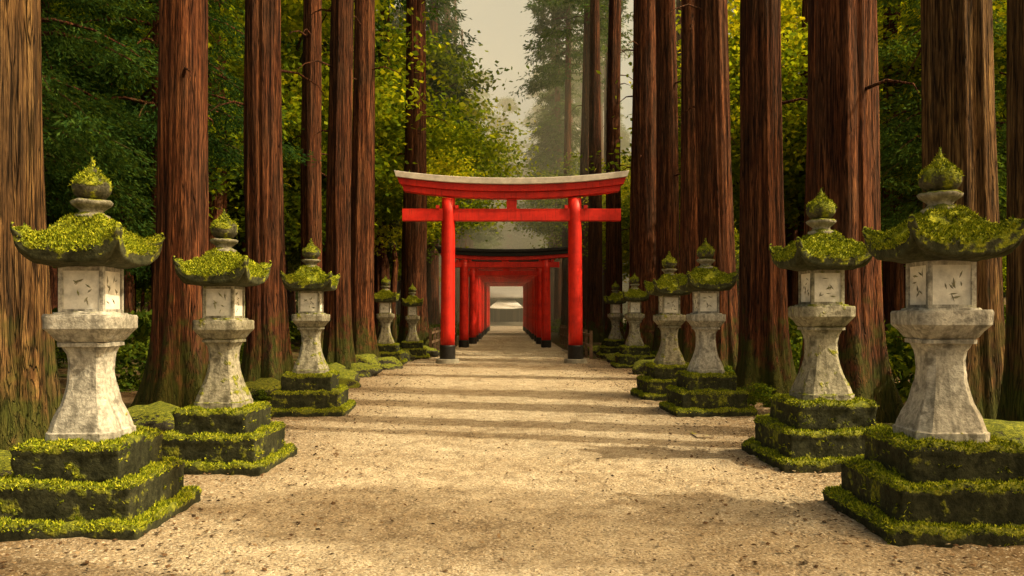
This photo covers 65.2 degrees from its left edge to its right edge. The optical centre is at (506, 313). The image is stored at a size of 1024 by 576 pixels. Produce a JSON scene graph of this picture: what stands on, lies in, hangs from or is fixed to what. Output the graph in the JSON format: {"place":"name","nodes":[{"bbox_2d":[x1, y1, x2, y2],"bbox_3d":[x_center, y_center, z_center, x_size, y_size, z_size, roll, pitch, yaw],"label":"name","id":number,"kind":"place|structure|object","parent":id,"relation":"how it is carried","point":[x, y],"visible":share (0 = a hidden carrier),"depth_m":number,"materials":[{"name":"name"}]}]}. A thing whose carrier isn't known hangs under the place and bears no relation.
{"place":"outdoors","nodes":[
{"label":"outdoors","id":0,"kind":"place"},
{"bbox_2d":[0,326,1023,575],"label":"gravel path","id":1,"kind":"structure","parent":0,"point":[594,530],"depth_m":6.26,"materials":[{"name":"gravel"}]},
{"bbox_2d":[435,246,567,347],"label":"torii gate","id":2,"kind":"structure","parent":1,"relation":"on","point":[503,256],"depth_m":34.83,"materials":[{"name":"paint"}]},
{"bbox_2d":[478,270,533,338],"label":"torii gate","id":3,"kind":"structure","parent":1,"relation":"on","point":[480,307],"depth_m":45.87,"materials":[{"name":"paint"}]},
{"bbox_2d":[476,268,535,341],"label":"torii gate","id":4,"kind":"structure","parent":1,"relation":"on","point":[480,269],"depth_m":42.37,"materials":[{"name":"paint"}]},
{"bbox_2d":[481,279,530,337],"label":"torii gate","id":5,"kind":"structure","parent":1,"relation":"on","point":[505,280],"depth_m":49.37,"materials":[{"name":"paint"}]},
{"bbox_2d":[484,282,528,334],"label":"torii gate","id":6,"kind":"structure","parent":1,"relation":"on","point":[527,330],"depth_m":56.37,"materials":[{"name":"paint"}]},
{"bbox_2d":[459,259,554,343],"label":"torii gate","id":7,"kind":"structure","parent":1,"relation":"on","point":[474,273],"depth_m":38.85,"materials":[{"name":"paint"}]},
{"bbox_2d":[0,352,1023,575],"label":"fallen leaves","id":8,"kind":"object","parent":1,"relation":"on","point":[498,536],"visible":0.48,"depth_m":6.25,"materials":[{"name":"plant"}]},
{"bbox_2d":[56,292,1005,426],"bbox_3d":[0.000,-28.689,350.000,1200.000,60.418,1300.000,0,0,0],"label":"ground","id":9,"kind":"structure","parent":0,"point":[128,398],"depth_m":20.26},
{"bbox_2d":[0,450,12,476],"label":"mossy rock","id":10,"kind":"object","parent":9,"relation":"on","point":[5,465],"visible":0.09,"depth_m":6.70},
{"bbox_2d":[0,0,62,450],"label":"cedar tree","id":11,"kind":"object","parent":9,"relation":"on","point":[31,396],"visible":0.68,"depth_m":7.42,"materials":[{"name":"brown plant"}]},
{"bbox_2d":[50,266,57,308],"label":"cedar tree","id":12,"kind":"object","parent":9,"relation":"on","point":[54,286],"depth_m":50.45,"materials":[{"name":"brown plant"}]},
{"bbox_2d":[41,0,158,237],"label":"young cedar tree","id":13,"kind":"object","parent":9,"relation":"on","point":[61,122],"visible":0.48,"depth_m":13.50,"materials":[{"name":"green plant"}]},
{"bbox_2d":[0,156,201,541],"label":"stone lantern","id":14,"kind":"object","parent":9,"relation":"on","point":[93,463],"visible":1,"depth_m":5.54,"materials":[{"name":"stone"}]},
{"bbox_2d":[55,264,150,296],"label":"maple tree","id":15,"kind":"object","parent":9,"relation":"on","point":[139,284],"visible":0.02,"depth_m":38.84,"materials":[{"name":"green plant"}]},
{"bbox_2d":[41,0,220,288],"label":"young cedar tree","id":16,"kind":"object","parent":9,"relation":"on","point":[144,179],"visible":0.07,"depth_m":18.15,"materials":[{"name":"green plant"}]},
{"bbox_2d":[127,401,179,431],"bbox_3d":[-4.414,1.393,9.879,1.008,0.573,1.105,0,0,-36],"label":"mossy rock","id":17,"kind":"object","parent":9,"relation":"on","point":[157,415],"visible":0.23,"depth_m":9.56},
{"bbox_2d":[130,0,213,407],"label":"cedar tree","id":18,"kind":"object","parent":9,"relation":"on","point":[176,368],"visible":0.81,"depth_m":12.16,"materials":[{"name":"brown plant"}]},
{"bbox_2d":[41,0,321,309],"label":"young cedar tree","id":19,"kind":"object","parent":9,"relation":"on","point":[148,136],"visible":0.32,"depth_m":16.94,"materials":[{"name":"green plant"}]},
{"bbox_2d":[47,0,327,361],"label":"maple tree","id":20,"kind":"object","parent":9,"relation":"on","point":[129,297],"visible":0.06,"depth_m":21.88,"materials":[{"name":"green plant"}]},
{"bbox_2d":[115,58,327,248],"bbox_3d":[-11.207,-4.352,30.705,12.759,11.969,12.876,0,0,21],"label":"maple tree","id":21,"kind":"object","parent":9,"relation":"on","point":[241,200],"visible":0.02,"depth_m":28.58,"materials":[{"name":"green plant"}]},
{"bbox_2d":[208,0,242,249],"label":"cedar tree","id":22,"kind":"object","parent":9,"relation":"on","point":[220,201],"visible":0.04,"depth_m":23.77,"materials":[{"name":"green plant"}]},
{"bbox_2d":[161,208,297,476],"bbox_3d":[-2.778,0.259,7.881,1.185,2.597,1.186,0,0,2],"label":"stone lantern","id":23,"kind":"object","parent":9,"relation":"on","point":[224,424],"visible":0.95,"depth_m":7.65,"materials":[{"name":"stone"}]},
{"bbox_2d":[112,52,409,305],"bbox_3d":[-9.368,-3.686,29.335,12.182,10.735,12.323,0,0,3],"label":"maple tree","id":24,"kind":"object","parent":9,"relation":"on","point":[291,229],"visible":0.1,"depth_m":27.80,"materials":[{"name":"green plant"}]},
{"bbox_2d":[245,377,280,401],"bbox_3d":[-4.195,1.390,13.906,1.043,0.556,1.102,0,0,-44],"label":"mossy rock","id":25,"kind":"object","parent":9,"relation":"on","point":[269,385],"visible":0.31,"depth_m":13.49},
{"bbox_2d":[208,0,324,381],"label":"cedar tree","id":26,"kind":"object","parent":9,"relation":"on","point":[267,351],"visible":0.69,"depth_m":15.15,"materials":[{"name":"brown plant"}]},
{"bbox_2d":[139,37,440,230],"bbox_3d":[-9.119,-4.332,29.697,11.371,12.027,11.476,0,0,26],"label":"maple tree","id":27,"kind":"object","parent":9,"relation":"on","point":[326,72],"visible":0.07,"depth_m":28.08,"materials":[{"name":"green plant"}]},
{"bbox_2d":[120,0,469,200],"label":"maple tree","id":28,"kind":"object","parent":9,"relation":"on","point":[291,18],"visible":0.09,"depth_m":27.91,"materials":[{"name":"green plant"}]},
{"bbox_2d":[287,0,326,352],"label":"cedar tree","id":29,"kind":"object","parent":9,"relation":"on","point":[311,201],"visible":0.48,"depth_m":20.80,"materials":[{"name":"brown plant"}]},
{"bbox_2d":[270,238,356,417],"bbox_3d":[-2.920,0.211,11.999,1.230,2.699,1.235,0,0,-2],"label":"stone lantern","id":30,"kind":"object","parent":9,"relation":"on","point":[311,386],"visible":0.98,"depth_m":11.74,"materials":[{"name":"stone"}]},
{"bbox_2d":[297,0,356,368],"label":"cedar tree","id":31,"kind":"object","parent":9,"relation":"on","point":[338,345],"visible":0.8,"depth_m":18.74,"materials":[{"name":"brown plant"}]},
{"bbox_2d":[281,0,404,311],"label":"cedar tree","id":32,"kind":"object","parent":9,"relation":"on","point":[324,44],"visible":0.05,"depth_m":34.76,"materials":[{"name":"green plant"}]},
{"bbox_2d":[329,368,359,381],"bbox_3d":[-3.512,1.434,16.590,0.926,0.571,1.031,0,0,-7],"label":"mossy rock","id":33,"kind":"object","parent":9,"relation":"on","point":[348,374],"visible":0.34,"depth_m":16.44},
{"bbox_2d":[323,0,403,357],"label":"cedar tree","id":34,"kind":"object","parent":9,"relation":"on","point":[363,226],"visible":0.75,"depth_m":22.76,"materials":[{"name":"brown plant"}]},
{"bbox_2d":[349,362,382,377],"bbox_3d":[-3.453,1.401,18.906,0.992,0.500,0.938,0,0,-22],"label":"mossy rock","id":35,"kind":"object","parent":9,"relation":"on","point":[362,370],"visible":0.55,"depth_m":18.58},
{"bbox_2d":[239,59,496,248],"bbox_3d":[-6.468,-4.263,33.185,11.476,12.027,11.371,0,0,39],"label":"maple tree","id":36,"kind":"object","parent":9,"relation":"on","point":[396,208],"visible":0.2,"depth_m":33.02,"materials":[{"name":"green plant"}]},
{"bbox_2d":[356,354,379,366],"bbox_3d":[-3.820,1.409,20.210,1.432,0.793,1.286,0,0,-30],"label":"mossy rock","id":37,"kind":"object","parent":9,"relation":"on","point":[371,359],"visible":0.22,"depth_m":19.90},
{"bbox_2d":[285,221,457,281],"bbox_3d":[-7.264,-2.402,40.019,8.654,8.132,8.733,0,0,-27],"label":"maple tree","id":38,"kind":"object","parent":9,"relation":"on","point":[391,265],"visible":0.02,"depth_m":39.62,"materials":[{"name":"green plant"}]},
{"bbox_2d":[378,356,402,369],"bbox_3d":[-3.319,1.404,21.412,0.994,0.516,0.907,0,0,-37],"label":"mossy rock","id":39,"kind":"object","parent":9,"relation":"on","point":[389,363],"visible":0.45,"depth_m":21.17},
{"bbox_2d":[374,275,407,364],"bbox_3d":[-3.548,0.214,23.501,1.228,2.691,1.229,0,0,0],"label":"stone lantern","id":40,"kind":"object","parent":9,"relation":"on","point":[385,298],"visible":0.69,"depth_m":23.30,"materials":[{"name":"stone"}]},
{"bbox_2d":[324,110,489,342],"bbox_3d":[-5.472,-3.801,37.020,10.593,11.102,10.496,0,0,19],"label":"maple tree","id":41,"kind":"object","parent":9,"relation":"on","point":[390,237],"visible":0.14,"depth_m":36.34,"materials":[{"name":"green plant"}]},
{"bbox_2d":[375,0,440,325],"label":"cedar tree","id":42,"kind":"object","parent":9,"relation":"on","point":[396,16],"visible":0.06,"depth_m":50.58,"materials":[{"name":"brown plant"}]},
{"bbox_2d":[287,9,530,188],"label":"maple tree","id":43,"kind":"object","parent":9,"relation":"on","point":[436,54],"visible":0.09,"depth_m":43.89,"materials":[{"name":"green plant"}]},
{"bbox_2d":[374,0,449,339],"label":"cedar tree","id":44,"kind":"object","parent":9,"relation":"on","point":[381,267],"visible":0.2,"depth_m":37.65,"materials":[{"name":"brown plant"}]},
{"bbox_2d":[381,0,448,347],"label":"cedar tree","id":45,"kind":"object","parent":9,"relation":"on","point":[414,254],"visible":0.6,"depth_m":29.61,"materials":[{"name":"brown plant"}]},
{"bbox_2d":[400,283,429,359],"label":"stone lantern","id":46,"kind":"object","parent":9,"relation":"on","point":[412,343],"visible":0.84,"depth_m":26.16,"materials":[{"name":"stone"}]},
{"bbox_2d":[429,324,456,350],"bbox_3d":[-2.750,1.075,36.200,0.100,1.050,14.500,0,0,0],"label":"wooden fence","id":47,"kind":"object","parent":9,"relation":"on","point":[434,332],"visible":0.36,"depth_m":30.55,"materials":[{"name":"brown wood"}]},
{"bbox_2d":[394,0,492,329],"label":"cedar tree","id":48,"kind":"object","parent":9,"relation":"on","point":[432,268],"visible":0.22,"depth_m":46.59,"materials":[{"name":"green plant"}]},
{"bbox_2d":[377,99,548,255],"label":"maple tree","id":49,"kind":"object","parent":9,"relation":"on","point":[494,157],"visible":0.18,"depth_m":40.89,"materials":[{"name":"green plant"}]},
{"bbox_2d":[438,0,488,231],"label":"cedar tree","id":50,"kind":"object","parent":9,"relation":"on","point":[452,24],"visible":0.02,"depth_m":56.24,"materials":[{"name":"green plant"}]},
{"bbox_2d":[439,55,504,247],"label":"cedar tree","id":51,"kind":"object","parent":9,"relation":"on","point":[479,239],"visible":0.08,"depth_m":87.99,"materials":[{"name":"green plant"}]},
{"bbox_2d":[397,88,547,243],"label":"maple tree","id":52,"kind":"object","parent":9,"relation":"on","point":[476,112],"visible":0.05,"depth_m":50.65,"materials":[{"name":"green plant"}]},
{"bbox_2d":[453,0,497,322],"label":"cedar tree","id":53,"kind":"object","parent":9,"relation":"on","point":[457,288],"depth_m":71.94,"materials":[{"name":"brown plant"}]},
{"bbox_2d":[438,122,529,241],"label":"maple tree","id":54,"kind":"object","parent":9,"relation":"on","point":[470,231],"visible":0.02,"depth_m":65.13,"materials":[{"name":"green plant"}]},
{"bbox_2d":[465,69,517,233],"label":"cedar tree","id":55,"kind":"object","parent":9,"relation":"on","point":[485,96],"visible":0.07,"depth_m":128.27,"materials":[{"name":"green plant"}]},
{"bbox_2d":[490,322,522,325],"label":"stone platform","id":56,"kind":"structure","parent":9,"relation":"on","point":[506,323],"depth_m":94.90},
{"bbox_2d":[490,302,522,321],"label":"walls","id":57,"kind":"structure","parent":56,"relation":"on","point":[514,315],"depth_m":98.00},
{"bbox_2d":[490,286,522,298],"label":"roof","id":58,"kind":"structure","parent":57,"relation":"on","point":[506,292],"depth_m":96.33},
{"bbox_2d":[490,300,522,308],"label":"porch roof","id":59,"kind":"structure","parent":58,"relation":"attached to","point":[506,304],"depth_m":94.89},
{"bbox_2d":[484,97,533,248],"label":"cedar tree","id":60,"kind":"object","parent":9,"relation":"on","point":[506,102],"visible":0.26,"depth_m":129.25,"materials":[{"name":"green plant"}]},
{"bbox_2d":[487,154,530,248],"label":"cedar tree","id":61,"kind":"object","parent":9,"relation":"on","point":[516,242],"visible":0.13,"depth_m":127.07,"materials":[{"name":"green plant"}]},
{"bbox_2d":[394,170,628,363],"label":"torii gate","id":62,"kind":"structure","parent":9,"relation":"on","point":[511,191],"depth_m":23.73,"materials":[{"name":"paint"}]},
{"bbox_2d":[52,302,1005,407],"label":"undergrowth","id":63,"kind":"object","parent":9,"relation":"on","point":[901,355],"visible":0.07,"depth_m":15.14,"materials":[{"name":"green plant"}]},
{"bbox_2d":[513,70,549,226],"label":"cedar tree","id":64,"kind":"object","parent":9,"relation":"on","point":[534,109],"visible":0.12,"depth_m":130.64,"materials":[{"name":"green plant"}]},
{"bbox_2d":[521,229,547,248],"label":"cedar tree","id":65,"kind":"object","parent":9,"relation":"on","point":[536,242],"visible":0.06,"depth_m":121.08,"materials":[{"name":"green plant"}]},
{"bbox_2d":[516,18,579,324],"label":"cedar tree","id":66,"kind":"object","parent":9,"relation":"on","point":[544,111],"visible":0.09,"depth_m":72.41,"materials":[{"name":"green plant"}]},
{"bbox_2d":[525,39,581,331],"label":"cedar tree","id":67,"kind":"object","parent":9,"relation":"on","point":[554,126],"visible":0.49,"depth_m":64.80,"materials":[{"name":"green plant"}]},
{"bbox_2d":[493,151,630,259],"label":"maple tree","id":68,"kind":"object","parent":9,"relation":"on","point":[548,227],"visible":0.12,"depth_m":55.53,"materials":[{"name":"green plant"}]},
{"bbox_2d":[510,0,623,334],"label":"cedar tree","id":69,"kind":"object","parent":9,"relation":"on","point":[558,16],"visible":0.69,"depth_m":55.92,"materials":[{"name":"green plant"}]},
{"bbox_2d":[136,117,1005,319],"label":"distant trees","id":70,"kind":"object","parent":9,"relation":"on","point":[625,305],"depth_m":138.48,"materials":[{"name":"plant"}]},
{"bbox_2d":[562,42,582,160],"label":"cedar tree","id":71,"kind":"object","parent":9,"relation":"on","point":[575,85],"visible":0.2,"depth_m":83.33,"materials":[{"name":"green plant"}]},
{"bbox_2d":[560,324,592,358],"bbox_3d":[2.750,1.075,33.200,0.100,1.050,14.500,0,0,0],"label":"wooden fence","id":72,"kind":"object","parent":9,"relation":"on","point":[564,335],"visible":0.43,"depth_m":27.55,"materials":[{"name":"brown wood"}]},
{"bbox_2d":[523,0,632,330],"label":"cedar tree","id":73,"kind":"object","parent":9,"relation":"on","point":[584,152],"visible":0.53,"depth_m":46.68,"materials":[{"name":"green plant"}]},
{"bbox_2d":[581,56,603,166],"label":"cedar tree","id":74,"kind":"object","parent":9,"relation":"on","point":[602,106],"visible":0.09,"depth_m":75.15,"materials":[{"name":"brown plant"}]},
{"bbox_2d":[581,0,604,342],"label":"cedar tree","id":75,"kind":"object","parent":9,"relation":"on","point":[594,320],"visible":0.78,"depth_m":41.69,"materials":[{"name":"brown plant"}]},
{"bbox_2d":[578,0,632,331],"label":"cedar tree","id":76,"kind":"object","parent":9,"relation":"on","point":[604,270],"visible":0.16,"depth_m":51.91,"materials":[{"name":"brown plant"}]},
{"bbox_2d":[580,5,632,283],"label":"cedar tree","id":77,"kind":"object","parent":9,"relation":"on","point":[624,48],"visible":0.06,"depth_m":67.57,"materials":[{"name":"brown plant"}]},
{"bbox_2d":[597,281,626,358],"bbox_3d":[3.760,0.211,27.498,1.230,2.699,1.235,0,0,0],"label":"stone lantern","id":78,"kind":"object","parent":9,"relation":"on","point":[613,341],"visible":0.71,"depth_m":27.29,"materials":[{"name":"stone"}]},
{"bbox_2d":[601,0,632,344],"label":"cedar tree","id":79,"kind":"object","parent":9,"relation":"on","point":[613,252],"visible":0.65,"depth_m":35.68,"materials":[{"name":"brown plant"}]},
{"bbox_2d":[620,81,631,322],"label":"cedar tree","id":80,"kind":"object","parent":9,"relation":"on","point":[624,133],"visible":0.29,"depth_m":98.39,"materials":[{"name":"green plant"}]},
{"bbox_2d":[610,273,654,368],"bbox_3d":[3.518,0.214,21.999,1.228,2.691,1.229,0,0,0],"label":"stone lantern","id":81,"kind":"object","parent":9,"relation":"on","point":[634,348],"visible":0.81,"depth_m":21.76,"materials":[{"name":"stone"}]},
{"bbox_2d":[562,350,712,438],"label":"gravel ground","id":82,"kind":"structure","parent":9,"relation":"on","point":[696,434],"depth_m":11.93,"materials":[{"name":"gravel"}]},
{"bbox_2d":[555,159,736,276],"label":"maple tree","id":83,"kind":"object","parent":9,"relation":"on","point":[603,201],"visible":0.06,"depth_m":46.27,"materials":[{"name":"green plant"}]},
{"bbox_2d":[617,0,680,351],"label":"cedar tree","id":84,"kind":"object","parent":9,"relation":"on","point":[642,253],"visible":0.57,"depth_m":26.59,"materials":[{"name":"brown plant"}]},
{"bbox_2d":[563,158,738,282],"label":"maple tree","id":85,"kind":"object","parent":9,"relation":"on","point":[623,196],"visible":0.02,"depth_m":43.74,"materials":[{"name":"green plant"}]},
{"bbox_2d":[582,191,738,267],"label":"maple tree","id":86,"kind":"object","parent":9,"relation":"on","point":[624,220],"visible":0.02,"depth_m":42.53,"materials":[{"name":"green plant"}]},
{"bbox_2d":[630,251,691,400],"bbox_3d":[2.880,0.224,14.099,1.218,2.672,1.222,0,0,-3],"label":"stone lantern","id":87,"kind":"object","parent":9,"relation":"on","point":[662,369],"visible":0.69,"depth_m":13.91,"materials":[{"name":"stone"}]},
{"bbox_2d":[651,0,680,354],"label":"cedar tree","id":88,"kind":"object","parent":9,"relation":"on","point":[667,200],"visible":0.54,"depth_m":23.72,"materials":[{"name":"brown plant"}]},
{"bbox_2d":[676,0,680,222],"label":"cedar tree","id":89,"kind":"object","parent":9,"relation":"on","point":[678,4],"visible":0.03,"depth_m":43.87,"materials":[{"name":"brown plant"}]},
{"bbox_2d":[572,32,807,251],"bbox_3d":[10.038,-4.557,31.923,13.791,12.579,13.634,0,0,-22],"label":"maple tree","id":90,"kind":"object","parent":9,"relation":"on","point":[736,195],"visible":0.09,"depth_m":29.20,"materials":[{"name":"green plant"}]},
{"bbox_2d":[665,0,738,371],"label":"cedar tree","id":91,"kind":"object","parent":9,"relation":"on","point":[714,166],"visible":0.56,"depth_m":17.18,"materials":[{"name":"brown plant"}]},
{"bbox_2d":[678,0,736,361],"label":"cedar tree","id":92,"kind":"object","parent":9,"relation":"on","point":[689,244],"visible":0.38,"depth_m":20.75,"materials":[{"name":"brown plant"}]},
{"bbox_2d":[659,238,757,416],"bbox_3d":[2.991,0.208,12.001,1.230,2.698,1.230,0,0,-2],"label":"stone lantern","id":93,"kind":"object","parent":9,"relation":"on","point":[705,385],"visible":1,"depth_m":11.75,"materials":[{"name":"stone"}]},
{"bbox_2d":[629,0,902,168],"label":"maple tree","id":94,"kind":"object","parent":9,"relation":"on","point":[788,16],"visible":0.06,"depth_m":33.61,"materials":[{"name":"green plant"}]},
{"bbox_2d":[735,0,806,402],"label":"cedar tree","id":95,"kind":"object","parent":9,"relation":"on","point":[764,352],"visible":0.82,"depth_m":13.69,"materials":[{"name":"brown plant"}]},
{"bbox_2d":[784,17,797,306],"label":"cedar tree","id":96,"kind":"object","parent":9,"relation":"on","point":[792,287],"visible":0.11,"depth_m":37.16,"materials":[{"name":"brown plant"}]},
{"bbox_2d":[797,0,807,304],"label":"cedar tree","id":97,"kind":"object","parent":9,"relation":"on","point":[805,15],"visible":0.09,"depth_m":29.92,"materials":[{"name":"brown plant"}]},
{"bbox_2d":[741,188,892,473],"bbox_3d":[3.169,0.143,8.062,1.297,2.839,1.295,0,0,-1],"label":"stone lantern","id":98,"kind":"object","parent":9,"relation":"on","point":[819,417],"visible":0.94,"depth_m":7.83,"materials":[{"name":"stone"}]},
{"bbox_2d":[677,22,1003,226],"bbox_3d":[11.819,-4.805,30.047,12.276,12.952,12.420,0,0,5],"label":"maple tree","id":99,"kind":"object","parent":9,"relation":"on","point":[793,37],"visible":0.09,"depth_m":28.05,"materials":[{"name":"green plant"}]},
{"bbox_2d":[797,0,918,422],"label":"cedar tree","id":100,"kind":"object","parent":9,"relation":"on","point":[843,148],"visible":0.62,"depth_m":11.08,"materials":[{"name":"brown plant"}]},
{"bbox_2d":[736,0,1006,222],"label":"maple tree","id":101,"kind":"object","parent":9,"relation":"on","point":[788,62],"visible":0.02,"depth_m":25.42,"materials":[{"name":"green plant"}]},
{"bbox_2d":[882,1,903,342],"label":"tree trunk","id":102,"kind":"object","parent":9,"relation":"on","point":[893,286],"visible":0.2,"depth_m":21.82,"materials":[{"name":"brown plant"}]},
{"bbox_2d":[786,0,1006,231],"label":"young cedar tree","id":103,"kind":"object","parent":9,"relation":"on","point":[905,156],"visible":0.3,"depth_m":19.39,"materials":[{"name":"green plant"}]},
{"bbox_2d":[786,0,1006,301],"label":"maple tree","id":104,"kind":"object","parent":9,"relation":"on","point":[904,20],"visible":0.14,"depth_m":20.50,"materials":[{"name":"green plant"}]},
{"bbox_2d":[821,147,1023,547],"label":"stone lantern","id":105,"kind":"object","parent":9,"relation":"on","point":[938,464],"visible":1,"depth_m":5.46,"materials":[{"name":"stone"}]},
{"bbox_2d":[905,0,1004,418],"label":"cedar tree","id":106,"kind":"object","parent":9,"relation":"on","point":[958,115],"visible":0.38,"depth_m":9.04,"materials":[{"name":"brown plant"}]},
{"bbox_2d":[983,419,1023,445],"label":"mossy rock","id":107,"kind":"object","parent":9,"relation":"on","point":[1008,430],"visible":0.09,"depth_m":7.29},
{"bbox_2d":[996,0,1023,421],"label":"cedar tree","id":108,"kind":"object","parent":9,"relation":"on","point":[1011,406],"visible":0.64,"depth_m":8.20,"materials":[{"name":"brown plant"}]},
{"bbox_2d":[394,0,798,296],"label":"sky","id":109,"kind":"structure","parent":0,"point":[501,24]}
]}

